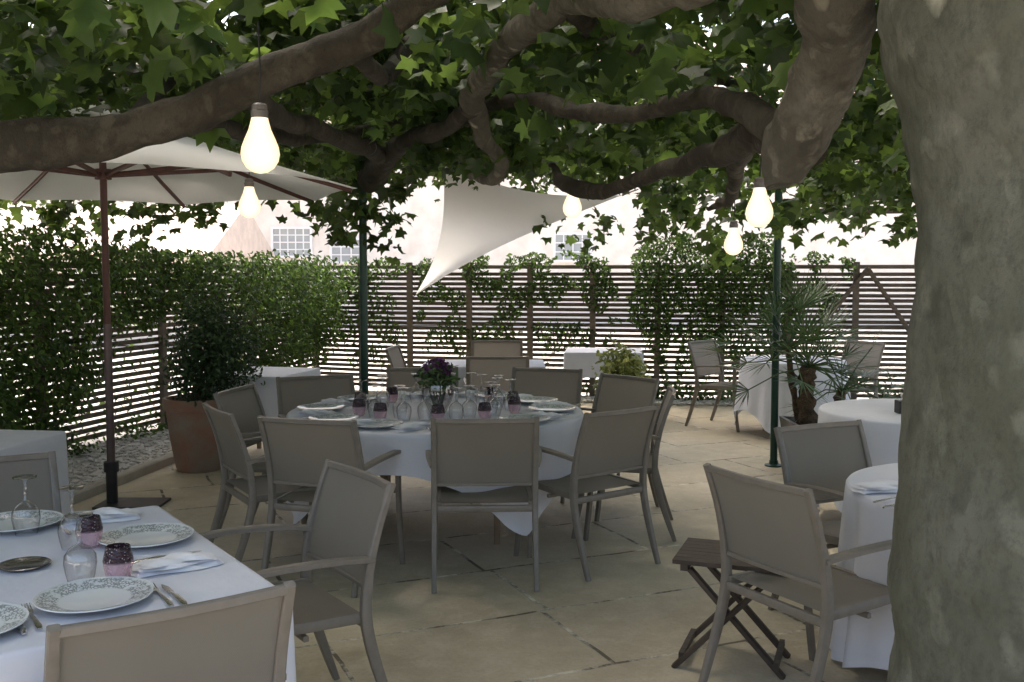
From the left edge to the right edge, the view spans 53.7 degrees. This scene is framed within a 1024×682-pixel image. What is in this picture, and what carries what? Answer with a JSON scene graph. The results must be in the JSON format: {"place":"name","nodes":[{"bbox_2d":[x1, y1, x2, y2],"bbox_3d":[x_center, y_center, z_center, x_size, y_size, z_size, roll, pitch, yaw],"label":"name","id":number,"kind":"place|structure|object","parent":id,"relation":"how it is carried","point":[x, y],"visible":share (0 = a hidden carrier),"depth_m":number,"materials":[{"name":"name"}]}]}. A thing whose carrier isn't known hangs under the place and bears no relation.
{"place":"outdoors","nodes":[
{"label":"outdoors","id":0,"kind":"place"},
{"bbox_2d":[0,205,274,344],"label":"stone house","id":1,"kind":"structure","parent":0,"point":[245,235],"depth_m":22.95,"materials":[{"name":"paint"}]},
{"bbox_2d":[257,442,261,448],"bbox_3d":[-2.160,0.645,8.918,0.636,0.747,0.776,1,4,14],"label":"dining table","id":2,"kind":"object","parent":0,"point":[259,445],"visible":0.15,"depth_m":9.31,"materials":[{"name":"brown wood"}]},
{"bbox_2d":[211,366,320,417],"bbox_3d":[-2.163,0.537,8.910,0.747,0.544,0.882,1,4,14],"label":"tablecloth","id":3,"kind":"object","parent":2,"relation":"on","point":[267,392],"visible":0.28,"depth_m":8.47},
{"bbox_2d":[28,0,876,30],"label":"sky","id":4,"kind":"structure","parent":0,"point":[233,13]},
{"bbox_2d":[0,325,908,449],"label":"ground","id":5,"kind":"structure","parent":0,"point":[374,388],"depth_m":19.09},
{"bbox_2d":[0,0,541,267],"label":"plane tree","id":6,"kind":"object","parent":5,"relation":"on","point":[195,75],"visible":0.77,"depth_m":4.13,"materials":[{"name":"green plant"}]},
{"bbox_2d":[240,22,279,173],"bbox_3d":[-0.887,-0.852,3.549,0.135,0.524,0.135,0,4,0],"label":"hanging bulb","id":7,"kind":"object","parent":6,"relation":"hanging from","point":[260,153],"visible":1,"depth_m":3.52,"materials":[{"name":"white glass"}]},
{"bbox_2d":[225,0,1023,681],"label":"plane tree","id":8,"kind":"object","parent":5,"relation":"on","point":[907,104],"visible":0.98,"depth_m":2.92,"materials":[{"name":"green plant"}]},
{"bbox_2d":[563,172,581,217],"bbox_3d":[0.427,-1.131,7.138,0.135,0.524,0.135,0,4,0],"label":"hanging bulb","id":9,"kind":"object","parent":8,"relation":"hanging from","point":[572,207],"visible":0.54,"depth_m":7.11,"materials":[{"name":"white glass"}]},
{"bbox_2d":[724,197,742,254],"bbox_3d":[1.571,-0.870,7.157,0.135,0.524,0.135,0,4,0],"label":"hanging bulb","id":10,"kind":"object","parent":8,"relation":"hanging from","point":[733,243],"visible":0.98,"depth_m":7.13,"materials":[{"name":"white glass"}]},
{"bbox_2d":[745,158,772,226],"bbox_3d":[1.221,-0.823,4.978,0.135,0.524,0.135,0,4,0],"label":"hanging bulb","id":11,"kind":"object","parent":8,"relation":"hanging from","point":[759,211],"visible":0.96,"depth_m":4.95,"materials":[{"name":"white glass"}]},
{"bbox_2d":[8,31,917,324],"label":"stone house","id":12,"kind":"structure","parent":0,"point":[416,243],"depth_m":29.86,"materials":[{"name":"paint"}]},
{"bbox_2d":[271,227,312,257],"bbox_3d":[-6.500,-2.914,29.839,1.220,0.920,0.100,0,4,0],"label":"window","id":13,"kind":"structure","parent":12,"relation":"in","point":[295,240],"depth_m":29.83,"materials":[{"name":"glass"}]},
{"bbox_2d":[329,238,358,263],"bbox_3d":[-4.900,-2.665,29.856,0.970,0.770,0.100,0,4,0],"label":"window","id":14,"kind":"structure","parent":12,"relation":"in","point":[343,253],"depth_m":29.86,"materials":[{"name":"glass"}]},
{"bbox_2d":[553,233,592,261],"bbox_3d":[1.800,-2.765,29.849,1.170,0.870,0.100,0,4,0],"label":"window","id":15,"kind":"structure","parent":12,"relation":"in","point":[558,238],"depth_m":29.84,"materials":[{"name":"glass"}]},
{"bbox_2d":[70,390,887,681],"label":"patio floor","id":16,"kind":"structure","parent":0,"point":[631,611],"depth_m":5.24,"materials":[{"name":"stone"}]},
{"bbox_2d":[0,451,65,515],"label":"armchair","id":17,"kind":"object","parent":16,"relation":"on","point":[41,491],"visible":0.2,"depth_m":4.11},
{"bbox_2d":[67,427,172,490],"bbox_3d":[-3.460,1.071,8.017,1.660,0.001,9.612,1,4,15],"label":"gravel bed","id":18,"kind":"object","parent":16,"relation":"on","point":[98,471],"depth_m":8.76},
{"bbox_2d":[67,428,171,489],"bbox_3d":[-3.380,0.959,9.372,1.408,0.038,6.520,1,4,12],"label":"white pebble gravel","id":19,"kind":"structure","parent":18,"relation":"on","point":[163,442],"depth_m":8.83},
{"bbox_2d":[57,393,190,457],"bbox_3d":[-3.845,0.821,8.625,0.440,0.456,4.440,1,4,15],"label":"ground cover","id":20,"kind":"object","parent":19,"relation":"on","point":[77,450],"visible":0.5,"depth_m":9.59,"materials":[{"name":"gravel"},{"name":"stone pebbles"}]},
{"bbox_2d":[69,452,174,505],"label":"stone kerb","id":21,"kind":"structure","parent":16,"relation":"on","point":[92,489],"depth_m":7.83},
{"bbox_2d":[0,259,315,443],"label":"slatted fence","id":22,"kind":"object","parent":16,"relation":"on","point":[162,330],"visible":0.27,"depth_m":10.00,"materials":[{"name":"brown wood"}]},
{"bbox_2d":[0,222,367,449],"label":"climbing hedge","id":23,"kind":"object","parent":22,"relation":"attached to","point":[302,333],"visible":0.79,"depth_m":9.37,"materials":[{"name":"green plant"}]},
{"bbox_2d":[43,580,295,681],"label":"armchair","id":24,"kind":"object","parent":16,"relation":"on","point":[242,637],"visible":0.96,"depth_m":2.31,"materials":[{"name":"fabric"}]},
{"bbox_2d":[0,94,355,509],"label":"parasol","id":25,"kind":"object","parent":16,"relation":"on","point":[183,171],"visible":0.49,"depth_m":7.43,"materials":[{"name":"white fabric"}]},
{"bbox_2d":[238,172,260,217],"bbox_3d":[-1.639,-1.029,6.296,0.135,0.524,0.135,0,4,0],"label":"hanging bulb","id":26,"kind":"object","parent":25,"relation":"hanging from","point":[249,206],"visible":0.97,"depth_m":6.27,"materials":[{"name":"white glass"}]},
{"bbox_2d":[158,285,269,473],"bbox_3d":[-2.454,0.300,8.305,0.884,1.522,0.926,0,4,0],"label":"potted bush","id":27,"kind":"object","parent":16,"relation":"on","point":[191,434],"visible":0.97,"depth_m":8.14,"materials":[{"name":"green plant"}]},
{"bbox_2d":[202,402,316,561],"bbox_3d":[-1.352,0.801,5.673,0.645,0.901,0.631,-2,5,-31],"label":"armchair","id":28,"kind":"object","parent":16,"relation":"on","point":[234,456],"visible":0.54,"depth_m":5.51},
{"bbox_2d":[213,383,307,537],"bbox_3d":[-1.473,0.750,6.397,0.645,0.901,0.631,1,4,10],"label":"armchair","id":29,"kind":"object","parent":16,"relation":"on","point":[243,405],"visible":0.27,"depth_m":6.42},
{"bbox_2d":[199,459,395,681],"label":"armchair","id":30,"kind":"object","parent":16,"relation":"on","point":[342,527],"visible":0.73,"depth_m":3.70,"materials":[{"name":"fabric"}]},
{"bbox_2d":[276,374,376,521],"bbox_3d":[-1.282,0.711,6.951,0.631,0.901,0.645,-2,4,-24],"label":"armchair","id":31,"kind":"object","parent":16,"relation":"on","point":[293,392],"visible":0.2,"depth_m":7.15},
{"bbox_2d":[257,415,404,597],"bbox_3d":[-0.956,0.819,5.420,0.631,0.901,0.645,1,4,17],"label":"armchair","id":32,"kind":"object","parent":16,"relation":"on","point":[298,452],"visible":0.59,"depth_m":5.20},
{"bbox_2d":[349,167,368,393],"bbox_3d":[-1.173,-0.142,8.010,0.199,2.446,0.150,3,5,32],"label":"steel pole","id":33,"kind":"object","parent":16,"relation":"on","point":[363,313],"visible":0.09,"depth_m":7.97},
{"bbox_2d":[385,344,406,367],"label":"armchair","id":34,"kind":"object","parent":16,"relation":"on","point":[395,356],"visible":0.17,"depth_m":9.95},
{"bbox_2d":[386,367,458,481],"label":"armchair","id":35,"kind":"object","parent":16,"relation":"on","point":[399,376],"visible":0.09,"depth_m":7.75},
{"bbox_2d":[380,475,499,544],"bbox_3d":[-0.480,0.820,6.444,1.840,0.747,1.840,0,4,0],"label":"dining table","id":36,"kind":"object","parent":16,"relation":"on","point":[496,531],"visible":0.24,"depth_m":6.06,"materials":[{"name":"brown wood"}]},
{"bbox_2d":[286,393,583,535],"bbox_3d":[-0.470,0.738,6.445,1.931,0.596,1.908,1,4,10],"label":"tablecloth","id":37,"kind":"object","parent":36,"relation":"on","point":[410,460],"visible":0.37,"depth_m":5.81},
{"bbox_2d":[293,409,337,415],"bbox_3d":[-1.202,0.436,6.207,0.272,0.036,0.130,1,4,11],"label":"folded napkin","id":38,"kind":"object","parent":37,"relation":"on","point":[307,412],"visible":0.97,"depth_m":6.18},
{"bbox_2d":[296,403,344,410],"bbox_3d":[-1.215,0.427,6.422,0.302,0.024,0.302,1,4,8],"label":"dinner plate","id":39,"kind":"object","parent":37,"relation":"on","point":[328,406],"visible":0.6,"depth_m":6.50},
{"bbox_2d":[308,414,359,420],"bbox_3d":[-1.048,0.460,5.951,0.302,0.024,0.302,-2,4,-25],"label":"dinner plate","id":40,"kind":"object","parent":37,"relation":"on","point":[343,417],"visible":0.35,"depth_m":6.03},
{"bbox_2d":[319,398,352,405],"bbox_3d":[-1.168,0.400,6.716,0.272,0.036,0.130,4,5,42],"label":"folded napkin","id":41,"kind":"object","parent":37,"relation":"on","point":[338,401],"visible":0.92,"depth_m":6.67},
{"bbox_2d":[337,394,380,401],"bbox_3d":[-1.041,0.394,6.890,0.302,0.024,0.302,3,5,41],"label":"dinner plate","id":42,"kind":"object","parent":37,"relation":"on","point":[349,398],"visible":0.54,"depth_m":6.95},
{"bbox_2d":[352,399,365,407],"bbox_3d":[-0.934,0.406,6.179,0.082,0.100,0.084,-2,4,-25],"label":"tumbler","id":43,"kind":"object","parent":37,"relation":"on","point":[359,403],"visible":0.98,"depth_m":6.15,"materials":[{"name":"purple glass"}]},
{"bbox_2d":[344,418,376,424],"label":"folded napkin","id":44,"kind":"object","parent":37,"relation":"on","point":[361,421],"visible":0.5,"depth_m":5.80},
{"bbox_2d":[354,392,366,399],"bbox_3d":[-0.979,0.381,6.536,0.084,0.100,0.082,1,4,8],"label":"tumbler","id":45,"kind":"object","parent":37,"relation":"on","point":[361,395],"visible":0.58,"depth_m":6.50,"materials":[{"name":"clear glass"}]},
{"bbox_2d":[357,419,402,428],"bbox_3d":[-0.771,0.475,5.743,0.302,0.024,0.302,3,5,33],"label":"dinner plate","id":46,"kind":"object","parent":37,"relation":"on","point":[383,423],"visible":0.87,"depth_m":5.78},
{"bbox_2d":[373,402,386,411],"bbox_3d":[-0.782,0.419,6.000,0.082,0.100,0.084,3,5,33],"label":"tumbler","id":47,"kind":"object","parent":37,"relation":"on","point":[380,407],"visible":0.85,"depth_m":5.97,"materials":[{"name":"purple glass"}]},
{"bbox_2d":[386,387,397,394],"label":"tumbler","id":48,"kind":"object","parent":37,"relation":"on","point":[391,390],"visible":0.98,"depth_m":6.77,"materials":[{"name":"purple glass"}]},
{"bbox_2d":[395,391,414,398],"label":"folded napkin","id":49,"kind":"object","parent":37,"relation":"on","point":[403,395],"visible":0.91,"depth_m":7.03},
{"bbox_2d":[389,421,430,432],"bbox_3d":[-0.567,0.474,5.671,0.130,0.036,0.272,3,5,36],"label":"folded napkin","id":50,"kind":"object","parent":37,"relation":"on","point":[409,426],"visible":1,"depth_m":5.62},
{"bbox_2d":[413,390,455,396],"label":"dinner plate","id":51,"kind":"object","parent":37,"relation":"on","point":[425,392],"visible":0.54,"depth_m":7.18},
{"bbox_2d":[431,404,444,413],"bbox_3d":[-0.434,0.425,5.910,0.084,0.100,0.082,0,4,0],"label":"tumbler","id":52,"kind":"object","parent":37,"relation":"on","point":[437,409],"visible":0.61,"depth_m":5.88,"materials":[{"name":"purple glass"}]},
{"bbox_2d":[422,384,453,413],"bbox_3d":[-0.460,0.358,6.258,0.200,0.185,0.200,0,4,0],"label":"glass vase","id":53,"kind":"object","parent":37,"relation":"on","point":[448,403],"visible":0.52,"depth_m":6.25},
{"bbox_2d":[412,356,460,404],"bbox_3d":[-0.466,0.268,6.255,0.299,0.342,0.310,0,4,0],"label":"flower bouquet","id":54,"kind":"object","parent":53,"relation":"in","point":[440,368],"visible":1,"depth_m":6.21,"materials":[{"name":"purple plant"}]},
{"bbox_2d":[453,390,479,397],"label":"folded napkin","id":55,"kind":"object","parent":37,"relation":"on","point":[471,393],"visible":0.93,"depth_m":7.08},
{"bbox_2d":[478,402,491,411],"bbox_3d":[-0.163,0.418,6.018,0.084,0.100,0.082,2,4,24],"label":"tumbler","id":56,"kind":"object","parent":37,"relation":"on","point":[484,406],"visible":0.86,"depth_m":5.99,"materials":[{"name":"purple glass"}]},
{"bbox_2d":[484,387,496,394],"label":"tumbler","id":57,"kind":"object","parent":37,"relation":"on","point":[489,390],"visible":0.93,"depth_m":6.76,"materials":[{"name":"clear glass"}]},
{"bbox_2d":[474,392,507,398],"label":"dinner plate","id":58,"kind":"object","parent":37,"relation":"on","point":[497,396],"visible":0.65,"depth_m":7.09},
{"bbox_2d":[508,396,520,404],"bbox_3d":[0.015,0.398,6.301,0.082,0.100,0.084,-1,4,-8],"label":"tumbler","id":59,"kind":"object","parent":37,"relation":"on","point":[514,400],"visible":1,"depth_m":6.27,"materials":[{"name":"purple glass"}]},
{"bbox_2d":[499,414,549,421],"bbox_3d":[0.072,0.462,5.932,0.302,0.024,0.302,2,4,24],"label":"dinner plate","id":60,"kind":"object","parent":37,"relation":"on","point":[542,417],"visible":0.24,"depth_m":6.03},
{"bbox_2d":[520,396,557,403],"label":"dinner plate","id":61,"kind":"object","parent":37,"relation":"on","point":[529,400],"visible":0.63,"depth_m":6.86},
{"bbox_2d":[527,411,566,420],"bbox_3d":[0.203,0.444,6.102,0.130,0.036,0.272,-4,6,-44],"label":"folded napkin","id":62,"kind":"object","parent":37,"relation":"on","point":[553,416],"visible":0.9,"depth_m":6.05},
{"bbox_2d":[528,401,568,406],"bbox_3d":[0.249,0.409,6.596,0.272,0.036,0.130,1,4,16],"label":"folded napkin","id":63,"kind":"object","parent":37,"relation":"on","point":[546,402],"visible":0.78,"depth_m":6.57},
{"bbox_2d":[528,404,575,412],"bbox_3d":[0.254,0.430,6.381,0.302,0.024,0.302,-1,4,-8],"label":"dinner plate","id":64,"kind":"object","parent":37,"relation":"on","point":[556,408],"visible":0.94,"depth_m":6.44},
{"bbox_2d":[426,417,541,592],"bbox_3d":[-0.150,0.817,5.442,0.631,0.901,0.645,0,4,-3],"label":"armchair","id":65,"kind":"object","parent":16,"relation":"on","point":[484,452],"visible":0.95,"depth_m":5.21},
{"bbox_2d":[463,356,528,391],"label":"armchair","id":66,"kind":"object","parent":16,"relation":"on","point":[490,367],"visible":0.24,"depth_m":8.82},
{"bbox_2d":[471,340,522,356],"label":"armchair","id":67,"kind":"object","parent":16,"relation":"on","point":[496,348],"visible":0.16,"depth_m":10.76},
{"bbox_2d":[510,367,582,503],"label":"armchair","id":68,"kind":"object","parent":16,"relation":"on","point":[563,385],"visible":0.25,"depth_m":7.69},
{"bbox_2d":[513,404,660,581],"bbox_3d":[0.422,0.797,5.721,0.631,0.901,0.645,-3,5,-38],"label":"armchair","id":69,"kind":"object","parent":16,"relation":"on","point":[609,444],"visible":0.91,"depth_m":5.54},
{"bbox_2d":[312,262,915,399],"bbox_3d":[3.085,-0.133,12.888,11.876,1.740,0.640,1,4,8],"label":"slatted fence","id":70,"kind":"object","parent":16,"relation":"on","point":[854,287],"visible":0.34,"depth_m":12.98,"materials":[{"name":"brown wood"}]},
{"bbox_2d":[324,256,422,376],"bbox_3d":[-1.901,-0.286,13.648,1.600,1.724,0.297,1,4,20],"label":"climbing vine","id":71,"kind":"object","parent":70,"relation":"attached to","point":[377,306],"visible":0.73,"depth_m":13.60,"materials":[{"name":"green plant"}]},
{"bbox_2d":[412,249,615,366],"bbox_3d":[0.110,-0.273,13.127,3.081,1.836,0.318,1,4,12],"label":"climbing vine","id":72,"kind":"object","parent":70,"relation":"attached to","point":[606,281],"visible":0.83,"depth_m":13.07,"materials":[{"name":"green plant"}]},
{"bbox_2d":[410,167,638,297],"bbox_3d":[-0.724,-1.184,10.831,1.465,1.601,5.096,-2,5,-29],"label":"shade sail","id":73,"kind":"object","parent":70,"relation":"attached to","point":[485,219],"visible":0.95,"depth_m":10.48,"materials":[{"name":"white fabric"}]},
{"bbox_2d":[612,231,806,390],"bbox_3d":[2.443,-0.352,12.563,2.407,2.058,0.546,1,4,8],"label":"climbing vine","id":74,"kind":"object","parent":70,"relation":"attached to","point":[763,260],"visible":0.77,"depth_m":12.55,"materials":[{"name":"green plant"}]},
{"bbox_2d":[771,251,857,353],"bbox_3d":[3.719,-0.227,12.503,1.091,1.781,0.321,1,4,8],"label":"climbing vine","id":75,"kind":"object","parent":70,"relation":"attached to","point":[846,262],"visible":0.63,"depth_m":12.42,"materials":[{"name":"green plant"}]},
{"bbox_2d":[579,373,659,520],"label":"armchair","id":76,"kind":"object","parent":16,"relation":"on","point":[613,392],"visible":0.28,"depth_m":7.15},
{"bbox_2d":[591,339,650,393],"bbox_3d":[0.990,0.491,9.067,0.507,1.033,0.492,-2,4,-26],"label":"potted shrub","id":77,"kind":"object","parent":16,"relation":"on","point":[623,363],"visible":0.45,"depth_m":8.98,"materials":[{"name":"green plant"}]},
{"bbox_2d":[571,385,676,541],"bbox_3d":[0.711,0.749,6.403,0.645,0.901,0.631,0,4,7],"label":"armchair","id":78,"kind":"object","parent":16,"relation":"on","point":[662,415],"visible":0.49,"depth_m":6.12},
{"bbox_2d":[581,395,732,404],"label":"white pebble gravel","id":79,"kind":"structure","parent":16,"relation":"on","point":[588,398],"depth_m":12.39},
{"bbox_2d":[685,339,761,431],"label":"armchair","id":80,"kind":"object","parent":16,"relation":"on","point":[702,365],"visible":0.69,"depth_m":10.66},
{"bbox_2d":[671,538,790,679],"bbox_3d":[0.930,1.122,4.250,0.456,0.468,0.361,1,4,20],"label":"folding stool","id":81,"kind":"object","parent":16,"relation":"on","point":[690,554],"visible":0.56,"depth_m":4.16,"materials":[{"name":"brown wood"}]},
{"bbox_2d":[581,363,903,400],"bbox_3d":[2.904,0.542,12.479,4.920,0.500,0.574,1,4,8],"label":"ground cover","id":82,"kind":"object","parent":16,"relation":"on","point":[700,396],"visible":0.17,"depth_m":12.54,"materials":[{"name":"green plant"}]},
{"bbox_2d":[764,189,781,467],"bbox_3d":[2.198,-0.146,8.411,0.199,2.396,0.150,3,5,32],"label":"steel pole","id":83,"kind":"object","parent":16,"relation":"on","point":[773,461],"visible":0.77,"depth_m":8.41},
{"bbox_2d":[698,463,891,681],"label":"armchair","id":84,"kind":"object","parent":16,"relation":"on","point":[773,527],"visible":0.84,"depth_m":3.72,"materials":[{"name":"fabric"}]},
{"bbox_2d":[688,263,904,426],"bbox_3d":[2.390,0.212,8.196,2.005,1.711,1.481,0,4,0],"label":"potted palm","id":85,"kind":"object","parent":16,"relation":"on","point":[803,404],"visible":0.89,"depth_m":8.20,"materials":[{"name":"plant"}]},
{"bbox_2d":[768,420,871,610],"bbox_3d":[1.630,0.869,4.712,0.631,0.901,0.645,-2,5,-26],"label":"armchair","id":86,"kind":"object","parent":16,"relation":"on","point":[824,461],"visible":0.38,"depth_m":4.90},
{"bbox_2d":[841,339,885,398],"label":"armchair","id":87,"kind":"object","parent":16,"relation":"on","point":[877,346],"visible":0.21,"depth_m":10.53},
{"bbox_3d":[-1.592,1.070,2.903,1.476,0.747,1.296,-3,5,-35],"label":"dining table","id":88,"kind":"object","parent":16,"relation":"on","visible":0},
{"bbox_2d":[0,506,295,681],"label":"tablecloth","id":89,"kind":"object","parent":88,"relation":"on","point":[21,658],"visible":0.39,"depth_m":2.93,"materials":[{"name":"fabric"}]},
{"bbox_2d":[0,602,29,633],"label":"dinner plate","id":90,"kind":"object","parent":89,"relation":"on","point":[12,616],"visible":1,"depth_m":2.56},
{"bbox_2d":[0,556,51,571],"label":"silver dish","id":91,"kind":"object","parent":89,"relation":"on","point":[25,564],"visible":1,"depth_m":3.05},
{"bbox_2d":[0,510,63,532],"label":"dinner plate","id":92,"kind":"object","parent":89,"relation":"on","point":[25,520],"visible":1,"depth_m":3.57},
{"bbox_2d":[21,603,42,629],"bbox_3d":[-1.227,0.704,2.587,0.022,0.009,0.210,-3,5,-35],"label":"table fork","id":93,"kind":"object","parent":89,"relation":"on","point":[37,624],"visible":0.77,"depth_m":2.55,"materials":[{"name":"metal"}]},
{"bbox_2d":[63,511,96,579],"bbox_3d":[-1.231,0.590,2.878,0.090,0.199,0.090,0,4,0],"label":"wine glass","id":94,"kind":"object","parent":89,"relation":"on","point":[78,512],"visible":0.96,"depth_m":2.88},
{"bbox_2d":[75,514,102,533],"bbox_3d":[-1.359,0.613,3.250,0.084,0.100,0.082,0,4,0],"label":"tumbler","id":95,"kind":"object","parent":89,"relation":"on","point":[92,524],"visible":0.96,"depth_m":3.22,"materials":[{"name":"purple glass"}]},
{"bbox_2d":[32,576,153,612],"bbox_3d":[-1.121,0.689,2.715,0.302,0.024,0.302,-4,6,-44],"label":"dinner plate","id":96,"kind":"object","parent":89,"relation":"on","point":[94,594],"visible":1,"depth_m":2.74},
{"bbox_2d":[61,507,140,524],"bbox_3d":[-1.470,0.619,3.615,0.272,0.036,0.130,-1,4,-20],"label":"folded napkin","id":97,"kind":"object","parent":89,"relation":"on","point":[109,514],"visible":0.78,"depth_m":3.60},
{"bbox_2d":[103,543,133,565],"bbox_3d":[-1.132,0.637,2.905,0.084,0.100,0.082,0,4,0],"label":"tumbler","id":98,"kind":"object","parent":89,"relation":"on","point":[118,554],"visible":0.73,"depth_m":2.88,"materials":[{"name":"purple glass"}]},
{"bbox_2d":[97,523,194,547],"bbox_3d":[-1.201,0.646,3.321,0.302,0.024,0.302,2,5,27],"label":"dinner plate","id":99,"kind":"object","parent":89,"relation":"on","point":[146,535],"visible":0.91,"depth_m":3.36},
{"bbox_2d":[153,583,173,606],"bbox_3d":[-0.958,0.692,2.756,0.022,0.009,0.210,-3,5,-35],"label":"table fork","id":100,"kind":"object","parent":89,"relation":"on","point":[168,602],"visible":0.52,"depth_m":2.71,"materials":[{"name":"metal"}]},
{"bbox_2d":[130,551,198,563],"bbox_3d":[-1.070,0.666,3.127,0.225,0.010,0.018,-3,5,-40],"label":"table knife","id":101,"kind":"object","parent":89,"relation":"on","point":[139,560],"visible":0.41,"depth_m":3.09,"materials":[{"name":"metal"}]},
{"bbox_2d":[161,584,186,604],"bbox_3d":[-0.926,0.692,2.764,0.018,0.010,0.225,-3,5,-34],"label":"table knife","id":102,"kind":"object","parent":89,"relation":"on","point":[179,599],"visible":0.9,"depth_m":2.73,"materials":[{"name":"metal"}]},
{"bbox_2d":[128,551,223,577],"bbox_3d":[-1.009,0.660,3.031,0.272,0.036,0.130,-3,5,-35],"label":"folded napkin","id":103,"kind":"object","parent":89,"relation":"on","point":[179,562],"visible":1,"depth_m":3.00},
{"bbox_3d":[-2.950,0.901,5.297,0.826,0.747,0.776,1,4,8],"label":"dining table","id":104,"kind":"object","parent":16,"relation":"on","visible":0},
{"bbox_2d":[0,429,70,514],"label":"tablecloth","id":105,"kind":"object","parent":104,"relation":"on","point":[15,442],"visible":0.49,"depth_m":5.49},
{"bbox_3d":[-0.270,0.588,9.716,1.126,0.747,0.726,0,4,0],"label":"dining table","id":106,"kind":"object","parent":16,"relation":"on","visible":0},
{"bbox_2d":[421,360,545,391],"bbox_3d":[-0.269,0.437,9.705,1.231,0.455,0.834,0,4,0],"label":"tablecloth","id":107,"kind":"object","parent":106,"relation":"on","point":[461,364],"visible":0.21,"depth_m":9.43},
{"bbox_3d":[1.020,0.479,11.262,0.816,0.747,0.676,0,4,6],"label":"dining table","id":108,"kind":"object","parent":16,"relation":"on","visible":0},
{"bbox_2d":[563,347,644,378],"bbox_3d":[1.026,0.303,11.249,0.914,0.406,0.784,0,4,6],"label":"tablecloth","id":109,"kind":"object","parent":108,"relation":"on","point":[585,359],"visible":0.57,"depth_m":10.90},
{"bbox_3d":[2.800,0.560,10.115,1.000,0.747,1.000,0,4,0],"label":"dining table","id":110,"kind":"object","parent":16,"relation":"on","visible":0},
{"bbox_2d":[733,355,850,432],"bbox_3d":[2.819,0.533,10.121,1.186,0.705,1.182,-1,4,-20],"label":"tablecloth","id":111,"kind":"object","parent":110,"relation":"on","point":[758,407],"visible":0.38,"depth_m":9.71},
{"bbox_3d":[2.600,0.821,6.424,1.240,0.747,1.240,0,4,0],"label":"dining table","id":112,"kind":"object","parent":16,"relation":"on","visible":0},
{"bbox_2d":[817,399,901,512],"bbox_3d":[2.601,0.796,6.420,1.341,0.708,1.349,-1,4,-10],"label":"tablecloth","id":113,"kind":"object","parent":112,"relation":"on","point":[881,420],"visible":0.16,"depth_m":6.12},
{"bbox_2d":[894,393,901,413],"bbox_3d":[2.444,0.386,6.288,0.100,0.124,0.080,0,4,0],"label":"condiment holder","id":114,"kind":"object","parent":113,"relation":"on","point":[897,406],"visible":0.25,"depth_m":6.28,"materials":[{"name":"black plastic"}]},
{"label":"dining table","id":115,"kind":"object","parent":16,"relation":"on","visible":0},
{"bbox_2d":[829,463,897,669],"bbox_3d":[2.004,0.973,4.139,1.374,0.740,1.398,-2,5,-30],"label":"tablecloth","id":116,"kind":"object","parent":115,"relation":"on","point":[858,641],"visible":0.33,"depth_m":3.96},
{"bbox_2d":[848,479,897,493],"bbox_3d":[1.503,0.584,4.091,0.272,0.036,0.130,-1,4,-15],"label":"folded napkin","id":117,"kind":"object","parent":116,"relation":"on","point":[883,486],"visible":0.79,"depth_m":4.05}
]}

